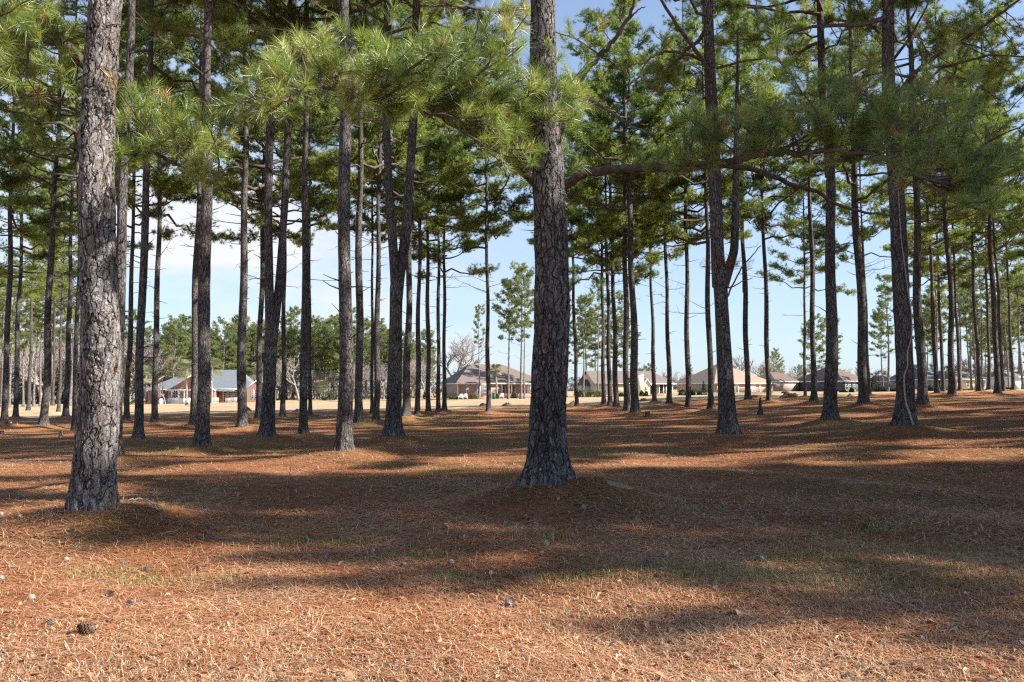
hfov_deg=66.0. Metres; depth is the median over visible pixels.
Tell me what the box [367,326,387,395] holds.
pine tree
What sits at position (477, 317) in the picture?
pine tree
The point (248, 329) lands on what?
pine tree
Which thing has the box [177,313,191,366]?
pine tree
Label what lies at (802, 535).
fallen branch
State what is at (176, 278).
sky
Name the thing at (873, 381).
leafy tree
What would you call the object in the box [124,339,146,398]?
bare tree
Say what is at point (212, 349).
pine tree
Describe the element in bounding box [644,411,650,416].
tree stump
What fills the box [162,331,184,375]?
pine tree
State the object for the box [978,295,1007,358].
pine tree
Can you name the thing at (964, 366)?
bare tree
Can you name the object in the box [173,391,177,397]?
window
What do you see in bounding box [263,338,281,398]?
pine tree
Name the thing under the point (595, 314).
pine tree
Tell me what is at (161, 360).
bare tree
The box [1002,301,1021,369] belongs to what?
pine tree
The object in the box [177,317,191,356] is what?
pine tree
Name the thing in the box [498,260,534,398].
pine tree
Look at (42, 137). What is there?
pine tree
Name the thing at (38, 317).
pine tree
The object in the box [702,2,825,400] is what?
pine tree
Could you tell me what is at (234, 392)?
window
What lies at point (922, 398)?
pine tree
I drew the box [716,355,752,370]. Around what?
bare tree
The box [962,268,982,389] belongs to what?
pine tree
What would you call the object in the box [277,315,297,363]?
pine tree
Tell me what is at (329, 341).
pine tree
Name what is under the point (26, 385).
bare tree
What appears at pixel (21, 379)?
bare tree
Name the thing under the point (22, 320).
pine tree
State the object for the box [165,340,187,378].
pine tree
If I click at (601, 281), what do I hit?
pine tree
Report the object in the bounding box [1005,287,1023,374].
pine tree
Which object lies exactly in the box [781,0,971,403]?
pine tree
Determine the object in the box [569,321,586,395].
pine tree
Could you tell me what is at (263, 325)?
pine tree
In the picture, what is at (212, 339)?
pine tree
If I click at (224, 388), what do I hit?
brick house
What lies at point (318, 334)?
pine tree
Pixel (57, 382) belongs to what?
pine tree
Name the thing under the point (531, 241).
pine tree
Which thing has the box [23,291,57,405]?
pine tree
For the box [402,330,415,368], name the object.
pine tree
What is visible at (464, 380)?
brick house
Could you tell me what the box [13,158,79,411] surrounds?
pine tree
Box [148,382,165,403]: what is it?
bare tree
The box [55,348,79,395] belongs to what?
bare tree
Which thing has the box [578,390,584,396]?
shrub
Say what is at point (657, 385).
window
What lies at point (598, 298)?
pine tree
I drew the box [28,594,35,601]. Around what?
pine cone
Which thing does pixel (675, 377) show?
bare tree
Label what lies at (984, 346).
pine tree
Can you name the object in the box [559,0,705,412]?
pine tree
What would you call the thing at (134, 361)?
bare tree
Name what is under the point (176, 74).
pine tree
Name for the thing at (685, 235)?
pine tree
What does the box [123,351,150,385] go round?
bare tree
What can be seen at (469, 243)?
pine tree
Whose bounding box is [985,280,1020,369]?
pine tree
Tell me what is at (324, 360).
pine tree
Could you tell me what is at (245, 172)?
pine tree
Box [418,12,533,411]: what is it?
pine tree
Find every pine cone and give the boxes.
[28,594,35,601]
[45,618,55,624]
[77,619,95,636]
[106,590,113,596]
[125,600,132,607]
[505,598,514,607]
[640,558,649,563]
[664,550,671,558]
[756,555,764,560]
[858,522,866,529]
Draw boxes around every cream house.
[578,371,676,394]
[938,371,985,388]
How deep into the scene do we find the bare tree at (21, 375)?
169.57 m
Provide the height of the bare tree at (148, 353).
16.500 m
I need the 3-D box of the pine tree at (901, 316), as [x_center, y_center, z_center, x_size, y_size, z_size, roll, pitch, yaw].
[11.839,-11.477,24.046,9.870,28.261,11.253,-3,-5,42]
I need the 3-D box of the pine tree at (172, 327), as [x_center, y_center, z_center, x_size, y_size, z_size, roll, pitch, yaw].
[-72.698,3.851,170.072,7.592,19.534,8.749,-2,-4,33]
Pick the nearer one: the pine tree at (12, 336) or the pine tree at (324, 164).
the pine tree at (324, 164)
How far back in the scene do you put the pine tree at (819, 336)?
174.98 m
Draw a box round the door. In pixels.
[735,384,738,392]
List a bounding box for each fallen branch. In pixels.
[2,461,62,462]
[205,529,235,541]
[252,517,263,535]
[719,508,764,527]
[788,533,815,535]
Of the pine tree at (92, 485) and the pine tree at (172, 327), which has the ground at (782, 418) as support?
the pine tree at (92, 485)
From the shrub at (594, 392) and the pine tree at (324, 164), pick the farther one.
the shrub at (594, 392)
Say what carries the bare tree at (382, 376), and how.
on the fairway
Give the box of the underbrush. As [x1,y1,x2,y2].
[11,362,1023,403]
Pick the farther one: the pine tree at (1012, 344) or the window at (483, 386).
the pine tree at (1012, 344)
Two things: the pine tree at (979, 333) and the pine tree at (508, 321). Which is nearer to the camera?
the pine tree at (508, 321)
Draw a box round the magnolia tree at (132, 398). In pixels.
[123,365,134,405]
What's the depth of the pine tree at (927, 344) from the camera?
178.83 m
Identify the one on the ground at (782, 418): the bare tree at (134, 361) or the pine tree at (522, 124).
the pine tree at (522, 124)
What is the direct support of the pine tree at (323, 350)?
on the fairway
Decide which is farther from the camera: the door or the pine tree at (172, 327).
the pine tree at (172, 327)
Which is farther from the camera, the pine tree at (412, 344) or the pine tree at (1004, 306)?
the pine tree at (412, 344)
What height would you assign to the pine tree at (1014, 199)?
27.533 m
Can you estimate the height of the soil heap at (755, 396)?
0.439 m
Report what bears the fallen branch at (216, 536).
on the pine straw
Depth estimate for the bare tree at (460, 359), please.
182.86 m
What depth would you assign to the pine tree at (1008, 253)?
76.12 m
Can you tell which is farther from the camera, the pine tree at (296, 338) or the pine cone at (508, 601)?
the pine tree at (296, 338)
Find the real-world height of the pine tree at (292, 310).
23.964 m
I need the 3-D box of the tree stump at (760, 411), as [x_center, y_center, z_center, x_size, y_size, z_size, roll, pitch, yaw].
[11.787,3.094,37.362,0.456,0.980,0.433,0,-4,0]
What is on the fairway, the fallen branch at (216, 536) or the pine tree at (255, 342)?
the pine tree at (255, 342)
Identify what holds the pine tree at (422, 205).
on the ground at (782, 418)
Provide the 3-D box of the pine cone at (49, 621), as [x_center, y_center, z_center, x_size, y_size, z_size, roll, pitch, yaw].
[-3.140,1.908,5.359,0.056,0.055,0.055,-1,-4,13]
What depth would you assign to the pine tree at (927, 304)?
126.33 m
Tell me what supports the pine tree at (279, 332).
on the fairway
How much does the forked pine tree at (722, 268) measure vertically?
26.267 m
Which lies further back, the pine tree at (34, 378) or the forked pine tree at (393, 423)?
the pine tree at (34, 378)
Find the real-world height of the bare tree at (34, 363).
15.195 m
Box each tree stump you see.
[58,430,62,437]
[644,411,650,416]
[756,397,763,414]
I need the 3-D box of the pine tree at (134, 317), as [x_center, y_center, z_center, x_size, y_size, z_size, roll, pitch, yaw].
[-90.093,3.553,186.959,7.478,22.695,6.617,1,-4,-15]
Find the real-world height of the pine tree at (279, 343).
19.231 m
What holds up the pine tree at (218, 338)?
on the fairway
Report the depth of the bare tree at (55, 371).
174.07 m
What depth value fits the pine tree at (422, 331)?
205.04 m
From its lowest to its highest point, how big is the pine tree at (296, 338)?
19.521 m
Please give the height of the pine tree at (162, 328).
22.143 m
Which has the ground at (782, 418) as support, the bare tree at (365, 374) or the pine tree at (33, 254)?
the pine tree at (33, 254)
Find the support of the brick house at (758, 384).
on the fairway
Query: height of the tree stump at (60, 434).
0.375 m
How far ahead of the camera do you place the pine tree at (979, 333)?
184.67 m
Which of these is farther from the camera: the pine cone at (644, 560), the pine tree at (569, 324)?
the pine tree at (569, 324)
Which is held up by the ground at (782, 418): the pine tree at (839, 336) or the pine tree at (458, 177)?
the pine tree at (458, 177)
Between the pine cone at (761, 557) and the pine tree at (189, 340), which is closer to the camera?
the pine cone at (761, 557)
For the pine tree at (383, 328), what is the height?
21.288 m
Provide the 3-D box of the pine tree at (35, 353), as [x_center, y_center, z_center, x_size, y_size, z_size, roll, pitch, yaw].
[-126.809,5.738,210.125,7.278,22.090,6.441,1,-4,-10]
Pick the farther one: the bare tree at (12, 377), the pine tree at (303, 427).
the bare tree at (12, 377)
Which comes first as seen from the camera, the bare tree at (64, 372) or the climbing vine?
the climbing vine
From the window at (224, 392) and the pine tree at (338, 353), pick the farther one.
the pine tree at (338, 353)
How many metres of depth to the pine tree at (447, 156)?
48.74 m
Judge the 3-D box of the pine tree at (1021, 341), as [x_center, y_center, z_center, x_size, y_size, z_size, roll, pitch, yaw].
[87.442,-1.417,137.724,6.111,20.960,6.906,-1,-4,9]
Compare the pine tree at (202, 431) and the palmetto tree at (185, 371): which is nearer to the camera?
the pine tree at (202, 431)
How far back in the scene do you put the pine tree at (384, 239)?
55.52 m
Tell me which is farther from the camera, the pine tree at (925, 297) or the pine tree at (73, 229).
the pine tree at (925, 297)
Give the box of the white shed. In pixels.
[982,370,1020,388]
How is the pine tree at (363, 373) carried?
on the fairway
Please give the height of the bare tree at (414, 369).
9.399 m
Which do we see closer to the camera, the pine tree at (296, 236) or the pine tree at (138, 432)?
the pine tree at (138, 432)
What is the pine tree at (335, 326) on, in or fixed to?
on the fairway
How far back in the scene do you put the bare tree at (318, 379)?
194.65 m
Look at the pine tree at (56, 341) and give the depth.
185.12 m
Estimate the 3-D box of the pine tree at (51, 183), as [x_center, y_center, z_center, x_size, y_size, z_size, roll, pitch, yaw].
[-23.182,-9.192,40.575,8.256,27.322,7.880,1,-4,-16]
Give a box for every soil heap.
[752,395,762,398]
[778,392,799,397]
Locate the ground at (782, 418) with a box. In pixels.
[0,390,1023,681]
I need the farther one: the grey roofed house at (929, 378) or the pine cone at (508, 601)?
the grey roofed house at (929, 378)
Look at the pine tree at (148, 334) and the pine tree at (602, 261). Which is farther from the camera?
the pine tree at (148, 334)
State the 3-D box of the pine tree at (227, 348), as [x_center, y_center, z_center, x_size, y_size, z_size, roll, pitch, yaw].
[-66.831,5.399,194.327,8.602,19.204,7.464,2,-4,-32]
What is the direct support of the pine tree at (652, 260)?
on the ground at (782, 418)
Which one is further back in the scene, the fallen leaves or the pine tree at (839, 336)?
the pine tree at (839, 336)
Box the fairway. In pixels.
[0,389,1023,417]
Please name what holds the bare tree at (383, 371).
on the fairway
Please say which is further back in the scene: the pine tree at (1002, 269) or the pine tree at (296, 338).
the pine tree at (296, 338)
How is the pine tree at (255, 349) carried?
on the fairway
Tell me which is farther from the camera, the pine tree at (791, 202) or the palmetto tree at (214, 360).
the palmetto tree at (214, 360)
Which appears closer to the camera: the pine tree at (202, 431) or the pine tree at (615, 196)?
the pine tree at (202, 431)
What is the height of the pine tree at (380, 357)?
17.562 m
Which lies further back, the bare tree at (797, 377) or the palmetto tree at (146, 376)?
the bare tree at (797, 377)
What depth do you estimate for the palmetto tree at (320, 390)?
170.97 m
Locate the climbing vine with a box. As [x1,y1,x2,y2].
[898,192,913,424]
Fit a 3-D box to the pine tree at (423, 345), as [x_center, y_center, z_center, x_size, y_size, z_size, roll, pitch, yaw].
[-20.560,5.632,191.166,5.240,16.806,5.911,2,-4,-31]
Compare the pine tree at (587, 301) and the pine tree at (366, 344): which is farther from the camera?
the pine tree at (366, 344)
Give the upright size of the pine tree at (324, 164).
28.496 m
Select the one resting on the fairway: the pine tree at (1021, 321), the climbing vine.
the pine tree at (1021, 321)
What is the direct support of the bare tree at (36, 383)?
on the fairway
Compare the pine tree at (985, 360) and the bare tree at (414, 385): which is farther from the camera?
the pine tree at (985, 360)
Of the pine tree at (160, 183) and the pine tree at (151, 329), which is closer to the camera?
the pine tree at (160, 183)
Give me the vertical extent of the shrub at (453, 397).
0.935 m
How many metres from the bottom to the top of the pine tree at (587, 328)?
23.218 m
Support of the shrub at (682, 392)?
on the fairway
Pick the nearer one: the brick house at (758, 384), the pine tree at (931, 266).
the pine tree at (931, 266)
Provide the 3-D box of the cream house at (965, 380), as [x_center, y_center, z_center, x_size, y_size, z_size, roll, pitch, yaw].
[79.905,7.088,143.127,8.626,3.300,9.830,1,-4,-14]
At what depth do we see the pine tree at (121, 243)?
19.70 m
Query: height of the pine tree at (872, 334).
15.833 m
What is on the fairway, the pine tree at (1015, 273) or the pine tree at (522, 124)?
the pine tree at (1015, 273)
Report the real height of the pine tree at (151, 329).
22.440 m
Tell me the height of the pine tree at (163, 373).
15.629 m
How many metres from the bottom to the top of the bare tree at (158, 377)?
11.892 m
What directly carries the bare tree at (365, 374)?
on the fairway
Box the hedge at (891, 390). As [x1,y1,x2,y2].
[875,389,895,391]
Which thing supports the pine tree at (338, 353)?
on the fairway
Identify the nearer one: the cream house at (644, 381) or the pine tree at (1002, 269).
the pine tree at (1002, 269)
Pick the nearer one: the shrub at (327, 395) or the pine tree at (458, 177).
the pine tree at (458, 177)
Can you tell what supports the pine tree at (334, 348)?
on the fairway
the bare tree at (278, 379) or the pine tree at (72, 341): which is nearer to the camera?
the pine tree at (72, 341)
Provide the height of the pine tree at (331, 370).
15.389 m
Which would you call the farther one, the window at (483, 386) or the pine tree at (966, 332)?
the window at (483, 386)
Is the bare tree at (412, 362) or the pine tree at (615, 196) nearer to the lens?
the pine tree at (615, 196)
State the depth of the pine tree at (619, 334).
164.87 m
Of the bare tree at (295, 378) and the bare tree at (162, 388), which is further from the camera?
the bare tree at (295, 378)
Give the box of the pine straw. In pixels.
[0,420,1023,681]
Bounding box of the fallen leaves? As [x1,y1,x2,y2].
[0,482,1023,681]
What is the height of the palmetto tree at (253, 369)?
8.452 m
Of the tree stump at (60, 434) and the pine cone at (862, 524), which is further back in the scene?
the tree stump at (60, 434)
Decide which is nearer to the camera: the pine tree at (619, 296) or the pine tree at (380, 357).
the pine tree at (619, 296)
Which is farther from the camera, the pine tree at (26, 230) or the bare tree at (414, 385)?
the bare tree at (414, 385)
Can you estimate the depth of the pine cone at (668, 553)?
7.25 m
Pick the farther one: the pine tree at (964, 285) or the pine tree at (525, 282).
the pine tree at (525, 282)
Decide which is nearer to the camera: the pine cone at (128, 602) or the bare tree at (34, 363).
the pine cone at (128, 602)
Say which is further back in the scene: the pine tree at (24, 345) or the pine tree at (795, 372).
the pine tree at (795, 372)
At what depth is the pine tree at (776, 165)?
46.74 m
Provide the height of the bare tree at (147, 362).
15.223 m
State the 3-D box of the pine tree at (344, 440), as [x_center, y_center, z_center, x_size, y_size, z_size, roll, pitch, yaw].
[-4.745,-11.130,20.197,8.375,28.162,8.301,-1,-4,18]
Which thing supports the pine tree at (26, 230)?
on the ground at (782, 418)
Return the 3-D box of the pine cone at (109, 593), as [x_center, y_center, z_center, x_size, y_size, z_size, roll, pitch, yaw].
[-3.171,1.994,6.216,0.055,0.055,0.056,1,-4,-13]
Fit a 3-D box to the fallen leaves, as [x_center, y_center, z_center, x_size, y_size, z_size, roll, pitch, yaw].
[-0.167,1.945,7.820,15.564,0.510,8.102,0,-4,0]
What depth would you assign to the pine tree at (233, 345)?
180.45 m
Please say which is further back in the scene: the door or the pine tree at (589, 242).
the door
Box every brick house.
[145,370,276,403]
[440,364,530,398]
[676,364,776,392]
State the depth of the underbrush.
191.79 m
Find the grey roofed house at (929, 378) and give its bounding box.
[890,364,940,388]
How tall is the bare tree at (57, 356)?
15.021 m
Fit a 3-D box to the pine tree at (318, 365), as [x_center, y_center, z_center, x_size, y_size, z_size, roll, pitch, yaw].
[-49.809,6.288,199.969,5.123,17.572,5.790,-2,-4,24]
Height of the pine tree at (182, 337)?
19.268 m
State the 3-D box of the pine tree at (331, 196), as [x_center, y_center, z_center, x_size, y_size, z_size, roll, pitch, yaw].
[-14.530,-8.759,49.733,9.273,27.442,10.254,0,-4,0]
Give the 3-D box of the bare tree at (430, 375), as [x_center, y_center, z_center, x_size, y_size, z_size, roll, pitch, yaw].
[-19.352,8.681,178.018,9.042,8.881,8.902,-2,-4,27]
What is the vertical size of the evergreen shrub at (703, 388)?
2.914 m
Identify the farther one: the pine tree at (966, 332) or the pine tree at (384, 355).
the pine tree at (384, 355)
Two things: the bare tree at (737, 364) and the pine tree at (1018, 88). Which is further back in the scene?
the bare tree at (737, 364)
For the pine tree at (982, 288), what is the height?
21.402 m
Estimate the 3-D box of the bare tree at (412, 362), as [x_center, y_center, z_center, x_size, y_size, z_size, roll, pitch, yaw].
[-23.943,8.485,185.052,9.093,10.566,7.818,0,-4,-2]
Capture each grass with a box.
[0,411,1023,612]
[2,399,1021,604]
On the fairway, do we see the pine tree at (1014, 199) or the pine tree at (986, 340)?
the pine tree at (986, 340)
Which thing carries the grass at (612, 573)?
on the ground at (782, 418)
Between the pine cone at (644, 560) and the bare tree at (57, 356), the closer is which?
the pine cone at (644, 560)
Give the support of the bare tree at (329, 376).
on the fairway
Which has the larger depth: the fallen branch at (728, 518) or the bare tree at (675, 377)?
the bare tree at (675, 377)
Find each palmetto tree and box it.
[134,364,158,403]
[175,359,191,403]
[210,357,225,402]
[246,362,262,378]
[312,380,327,399]
[490,363,502,392]
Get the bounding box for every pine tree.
[0,0,76,422]
[0,0,144,424]
[0,0,200,430]
[0,0,248,511]
[0,56,155,416]
[0,76,77,416]
[0,164,67,410]
[0,268,29,407]
[0,277,14,362]
[0,281,43,406]
[3,177,77,404]
[10,298,43,406]
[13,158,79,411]
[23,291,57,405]
[24,277,43,406]
[26,329,43,400]
[27,263,71,403]
[28,0,257,438]
[37,330,65,372]
[39,19,216,419]
[51,257,79,405]
[51,328,65,402]
[56,326,72,402]
[72,1,251,422]
[115,0,285,423]
[116,0,171,455]
[123,0,317,445]
[124,309,149,394]
[141,0,412,436]
[144,325,160,348]
[144,330,160,349]
[152,314,191,377]
[155,0,373,426]
[159,323,169,340]
[159,334,168,378]
[159,341,185,380]
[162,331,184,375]
[164,328,191,368]
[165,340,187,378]
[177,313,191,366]
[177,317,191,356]
[183,324,191,368]
[189,331,222,368]
[191,0,329,418]
[195,0,406,433]
[204,0,1023,487]
[210,316,237,369]
[210,331,229,369]
[213,0,354,416]
[225,315,251,370]
[225,325,253,374]
[231,315,250,361]
[232,0,386,413]
[235,325,263,375]
[241,0,521,436]
[246,327,263,379]
[246,328,263,372]
[251,319,264,341]
[255,0,442,450]
[262,324,280,368]
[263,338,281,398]
[275,0,430,422]
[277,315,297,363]
[277,323,300,399]
[277,326,296,397]
[278,305,300,398]
[280,0,475,419]
[309,57,432,412]
[311,315,327,399]
[311,319,332,397]
[311,329,324,388]
[311,337,322,398]
[312,323,336,395]
[313,315,338,397]
[321,0,484,415]
[321,313,338,393]
[325,316,338,396]
[325,345,338,398]
[326,330,338,376]
[329,306,364,366]
[331,336,355,375]
[333,8,503,414]
[352,10,512,411]
[352,28,493,410]
[353,317,370,398]
[355,319,370,394]
[363,351,369,394]
[364,317,388,397]
[365,337,386,377]
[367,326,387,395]
[381,339,388,380]
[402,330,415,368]
[411,91,499,409]
[411,338,424,391]
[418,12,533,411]
[420,328,435,372]
[421,330,440,368]
[472,304,485,398]
[491,277,520,398]
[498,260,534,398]
[513,276,533,398]
[521,73,619,405]
[532,31,653,406]
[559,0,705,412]
[562,0,691,410]
[565,113,654,403]
[566,60,662,405]
[566,289,572,396]
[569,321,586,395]
[570,296,599,394]
[571,293,599,395]
[580,307,612,395]
[588,280,606,390]
[603,0,788,408]
[604,290,630,356]
[605,308,641,367]
[607,99,701,400]
[608,1,775,406]
[610,0,798,434]
[612,42,705,402]
[680,1,805,399]
[689,0,900,419]
[699,0,1023,425]
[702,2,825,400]
[740,0,882,400]
[755,147,856,395]
[769,348,784,372]
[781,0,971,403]
[783,0,1023,404]
[794,364,801,378]
[797,313,825,373]
[806,104,922,393]
[818,316,842,364]
[863,0,1023,394]
[867,57,977,392]
[868,312,894,388]
[870,274,893,391]
[885,103,1004,390]
[908,71,1023,390]
[908,122,987,390]
[910,294,938,361]
[913,295,947,389]
[920,0,1023,393]
[922,264,947,357]
[923,285,948,338]
[923,316,930,367]
[923,326,938,368]
[936,180,1023,389]
[942,275,981,380]
[948,94,1023,390]
[951,105,1023,389]
[954,281,979,390]
[957,277,983,389]
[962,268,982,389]
[963,313,986,351]
[968,323,986,358]
[969,269,990,389]
[974,324,992,375]
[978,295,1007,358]
[979,319,997,367]
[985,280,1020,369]
[990,275,1023,360]
[995,264,1013,386]
[996,257,1023,388]
[1001,271,1023,352]
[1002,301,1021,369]
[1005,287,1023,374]
[1016,279,1023,326]
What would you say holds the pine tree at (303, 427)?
on the ground at (782, 418)
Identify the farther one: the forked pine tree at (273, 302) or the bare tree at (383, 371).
the bare tree at (383, 371)
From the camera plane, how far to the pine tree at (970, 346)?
135.09 m
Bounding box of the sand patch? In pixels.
[602,480,636,489]
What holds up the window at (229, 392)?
in the brick house at (224, 388)
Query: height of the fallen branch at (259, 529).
0.134 m
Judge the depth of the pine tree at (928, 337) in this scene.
132.05 m
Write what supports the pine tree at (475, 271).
on the ground at (782, 418)
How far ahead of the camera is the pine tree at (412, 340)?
227.58 m
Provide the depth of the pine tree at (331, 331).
211.31 m
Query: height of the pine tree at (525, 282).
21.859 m
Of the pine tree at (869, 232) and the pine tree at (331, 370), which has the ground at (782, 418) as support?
the pine tree at (869, 232)
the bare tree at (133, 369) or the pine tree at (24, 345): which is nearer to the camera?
the pine tree at (24, 345)
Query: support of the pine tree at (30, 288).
on the fairway
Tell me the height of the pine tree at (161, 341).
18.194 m
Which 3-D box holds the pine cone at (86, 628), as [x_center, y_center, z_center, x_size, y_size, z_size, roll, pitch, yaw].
[-2.773,1.872,5.136,0.102,0.109,0.102,-3,-5,41]
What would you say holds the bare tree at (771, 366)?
on the fairway
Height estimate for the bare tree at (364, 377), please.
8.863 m
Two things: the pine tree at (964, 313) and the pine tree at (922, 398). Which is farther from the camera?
the pine tree at (964, 313)
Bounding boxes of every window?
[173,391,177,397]
[223,391,226,401]
[228,391,231,401]
[233,391,236,401]
[482,385,485,395]
[656,384,658,393]
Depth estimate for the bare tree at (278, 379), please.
175.49 m
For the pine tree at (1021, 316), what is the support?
on the fairway
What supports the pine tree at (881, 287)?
on the fairway
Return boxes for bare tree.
[0,340,42,392]
[0,348,43,389]
[9,344,33,379]
[9,354,43,402]
[9,355,39,393]
[12,355,78,403]
[13,342,43,390]
[38,349,79,402]
[38,357,64,381]
[55,342,79,403]
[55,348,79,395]
[78,331,160,399]
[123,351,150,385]
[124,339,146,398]
[125,340,164,401]
[132,343,168,382]
[144,347,185,402]
[145,367,168,385]
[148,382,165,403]
[255,371,281,385]
[276,355,299,399]
[277,373,299,398]
[298,369,338,399]
[307,370,324,397]
[338,364,373,382]
[353,365,373,385]
[363,359,387,398]
[381,367,415,398]
[402,356,425,380]
[402,359,424,391]
[410,363,450,397]
[411,369,434,395]
[421,332,493,375]
[661,370,692,385]
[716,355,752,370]
[750,358,784,375]
[777,367,810,378]
[954,358,993,373]
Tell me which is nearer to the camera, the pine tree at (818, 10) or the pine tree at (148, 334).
the pine tree at (818, 10)
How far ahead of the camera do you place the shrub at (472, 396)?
145.30 m
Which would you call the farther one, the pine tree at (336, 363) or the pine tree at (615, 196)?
the pine tree at (336, 363)
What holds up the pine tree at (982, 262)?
on the ground at (782, 418)
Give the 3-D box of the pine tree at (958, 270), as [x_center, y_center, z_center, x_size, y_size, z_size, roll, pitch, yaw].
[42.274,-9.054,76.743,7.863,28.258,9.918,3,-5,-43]
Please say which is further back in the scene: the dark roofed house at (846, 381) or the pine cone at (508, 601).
the dark roofed house at (846, 381)
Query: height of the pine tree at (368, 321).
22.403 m
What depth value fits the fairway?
93.06 m
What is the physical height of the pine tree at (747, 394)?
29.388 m
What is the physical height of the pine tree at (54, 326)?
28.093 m
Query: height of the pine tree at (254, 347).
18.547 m
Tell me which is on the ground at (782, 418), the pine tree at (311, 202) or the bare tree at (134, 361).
the pine tree at (311, 202)
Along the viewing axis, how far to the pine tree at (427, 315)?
54.76 m
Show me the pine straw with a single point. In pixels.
(354, 590)
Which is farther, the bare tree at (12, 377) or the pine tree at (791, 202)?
the bare tree at (12, 377)
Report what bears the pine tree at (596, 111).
on the ground at (782, 418)
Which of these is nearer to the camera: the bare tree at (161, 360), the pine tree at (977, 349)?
the pine tree at (977, 349)
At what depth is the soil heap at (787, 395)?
62.35 m
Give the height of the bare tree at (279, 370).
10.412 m
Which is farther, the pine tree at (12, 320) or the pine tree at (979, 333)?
the pine tree at (979, 333)
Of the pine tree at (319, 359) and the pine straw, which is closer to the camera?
the pine straw
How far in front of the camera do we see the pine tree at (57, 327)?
189.33 m
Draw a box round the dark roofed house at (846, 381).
[758,368,891,391]
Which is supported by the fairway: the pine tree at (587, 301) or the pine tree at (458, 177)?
the pine tree at (587, 301)
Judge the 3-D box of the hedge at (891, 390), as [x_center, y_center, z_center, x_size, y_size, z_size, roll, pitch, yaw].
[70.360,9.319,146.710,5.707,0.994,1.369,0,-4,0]
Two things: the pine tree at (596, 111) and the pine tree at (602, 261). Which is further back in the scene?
the pine tree at (602, 261)
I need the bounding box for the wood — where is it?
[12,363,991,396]
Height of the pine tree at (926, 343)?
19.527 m
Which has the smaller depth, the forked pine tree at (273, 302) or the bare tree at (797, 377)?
the forked pine tree at (273, 302)
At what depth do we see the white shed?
120.53 m
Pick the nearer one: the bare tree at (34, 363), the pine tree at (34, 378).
the pine tree at (34, 378)
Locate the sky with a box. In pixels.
[0,0,1023,390]
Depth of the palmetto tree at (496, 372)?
147.62 m
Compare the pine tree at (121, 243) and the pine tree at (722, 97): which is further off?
the pine tree at (722, 97)
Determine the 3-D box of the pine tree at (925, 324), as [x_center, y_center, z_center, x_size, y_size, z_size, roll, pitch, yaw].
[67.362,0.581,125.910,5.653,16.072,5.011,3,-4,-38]
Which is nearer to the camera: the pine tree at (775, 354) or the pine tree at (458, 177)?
the pine tree at (458, 177)
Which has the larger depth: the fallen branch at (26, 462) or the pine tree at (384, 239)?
the pine tree at (384, 239)
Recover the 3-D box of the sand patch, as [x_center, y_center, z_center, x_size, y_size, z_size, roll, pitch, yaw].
[1.483,1.974,10.770,0.538,0.158,0.254,1,-4,-16]
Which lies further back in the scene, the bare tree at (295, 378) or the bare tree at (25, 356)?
the bare tree at (295, 378)
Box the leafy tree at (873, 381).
[871,374,882,391]
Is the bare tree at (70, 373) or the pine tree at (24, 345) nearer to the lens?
the pine tree at (24, 345)
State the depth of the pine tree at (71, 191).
56.70 m
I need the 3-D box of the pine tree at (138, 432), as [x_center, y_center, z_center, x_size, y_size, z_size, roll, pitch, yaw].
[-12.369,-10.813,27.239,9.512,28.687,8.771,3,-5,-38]
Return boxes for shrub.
[321,392,336,400]
[449,396,459,399]
[469,393,477,398]
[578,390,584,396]
[586,389,600,396]
[678,389,685,395]
[701,381,706,394]

